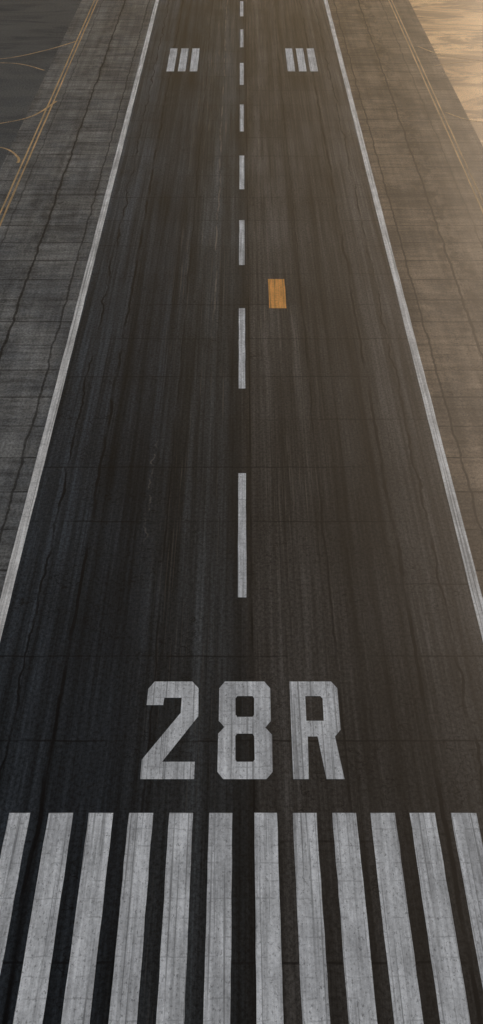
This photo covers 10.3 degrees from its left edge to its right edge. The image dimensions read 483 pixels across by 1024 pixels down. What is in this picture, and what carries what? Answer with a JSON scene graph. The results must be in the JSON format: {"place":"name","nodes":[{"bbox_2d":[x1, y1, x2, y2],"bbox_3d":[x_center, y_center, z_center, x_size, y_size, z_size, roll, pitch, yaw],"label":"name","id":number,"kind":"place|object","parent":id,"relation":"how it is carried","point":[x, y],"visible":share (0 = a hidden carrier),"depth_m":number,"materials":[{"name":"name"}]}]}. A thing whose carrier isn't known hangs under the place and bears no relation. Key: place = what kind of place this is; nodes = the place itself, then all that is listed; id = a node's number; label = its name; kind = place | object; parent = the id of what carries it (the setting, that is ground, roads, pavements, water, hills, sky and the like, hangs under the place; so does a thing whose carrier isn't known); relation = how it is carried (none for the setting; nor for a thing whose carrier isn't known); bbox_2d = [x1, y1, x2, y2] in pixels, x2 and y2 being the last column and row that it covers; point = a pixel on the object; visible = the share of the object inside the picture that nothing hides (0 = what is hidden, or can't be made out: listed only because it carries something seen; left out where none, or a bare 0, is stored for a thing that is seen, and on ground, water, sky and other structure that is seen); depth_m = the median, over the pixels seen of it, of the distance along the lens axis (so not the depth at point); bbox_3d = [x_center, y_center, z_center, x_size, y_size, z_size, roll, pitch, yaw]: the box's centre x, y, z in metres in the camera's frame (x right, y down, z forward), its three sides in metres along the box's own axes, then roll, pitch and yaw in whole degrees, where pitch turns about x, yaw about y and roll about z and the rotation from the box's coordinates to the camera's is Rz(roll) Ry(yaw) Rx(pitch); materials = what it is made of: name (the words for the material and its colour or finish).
{"place":"outdoors","nodes":[
{"label":"outdoors","id":0,"kind":"place"},
{"bbox_2d":[0,0,81,168],"bbox_3d":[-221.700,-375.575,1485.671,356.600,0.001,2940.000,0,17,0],"label":"taxiway apron","id":1,"kind":"object","parent":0,"point":[29,27],"visible":1,"depth_m":636.25,"materials":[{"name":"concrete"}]},
{"bbox_2d":[0,0,482,225],"bbox_3d":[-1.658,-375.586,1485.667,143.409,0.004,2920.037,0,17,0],"label":"taxiway line","id":2,"kind":"object","parent":1,"relation":"on","point":[45,109],"visible":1,"depth_m":543.37,"materials":[{"name":"yellow paint"}]},
{"bbox_2d":[0,0,155,597],"bbox_3d":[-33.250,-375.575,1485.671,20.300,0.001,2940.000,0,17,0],"label":"runway shoulder","id":3,"kind":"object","parent":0,"point":[48,226],"visible":1,"depth_m":446.28},
{"bbox_2d":[0,0,482,1023],"bbox_3d":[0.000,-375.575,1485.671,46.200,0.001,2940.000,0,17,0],"label":"runway","id":4,"kind":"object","parent":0,"point":[166,430],"visible":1,"depth_m":277.50,"materials":[{"name":"black asphalt"}]},
{"bbox_2d":[0,0,482,639],"bbox_3d":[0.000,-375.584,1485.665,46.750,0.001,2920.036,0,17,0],"label":"runway edge line","id":5,"kind":"object","parent":4,"relation":"on","point":[448,484],"visible":1,"depth_m":339.77,"materials":[{"name":"white paint"}]},
{"bbox_2d":[0,813,482,1023],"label":"threshold marking","id":6,"kind":"object","parent":4,"relation":"on","point":[361,1005],"visible":1,"depth_m":194.07,"materials":[{"name":"white paint"}]},
{"bbox_2d":[140,681,343,778],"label":"runway number marking","id":7,"kind":"object","parent":4,"relation":"on","point":[260,766],"visible":1,"depth_m":228.28,"materials":[{"name":"white paint"}]},
{"bbox_2d":[166,48,317,70],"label":"touchdown zone marking","id":8,"kind":"object","parent":4,"relation":"on","point":[288,51],"visible":1,"depth_m":619.89,"materials":[{"name":"white paint"}]},
{"bbox_2d":[238,1,246,596],"bbox_3d":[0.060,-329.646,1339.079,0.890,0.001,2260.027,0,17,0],"label":"runway centre line","id":9,"kind":"object","parent":4,"relation":"on","point":[242,583],"visible":1,"depth_m":343.63,"materials":[{"name":"white paint"}]},
{"bbox_2d":[268,279,285,307],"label":"orange runway marking","id":10,"kind":"object","parent":4,"relation":"on","point":[277,294],"visible":1,"depth_m":387.64,"materials":[{"name":"paint"}]},
{"bbox_2d":[328,0,482,596],"bbox_3d":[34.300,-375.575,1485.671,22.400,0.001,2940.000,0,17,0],"label":"runway shoulder","id":11,"kind":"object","parent":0,"point":[432,212],"visible":1,"depth_m":452.12},
{"bbox_2d":[409,0,482,145],"bbox_3d":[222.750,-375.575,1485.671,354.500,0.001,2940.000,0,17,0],"label":"taxiway apron","id":12,"kind":"object","parent":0,"point":[453,29],"visible":1,"depth_m":648.18,"materials":[{"name":"concrete"}]}
]}

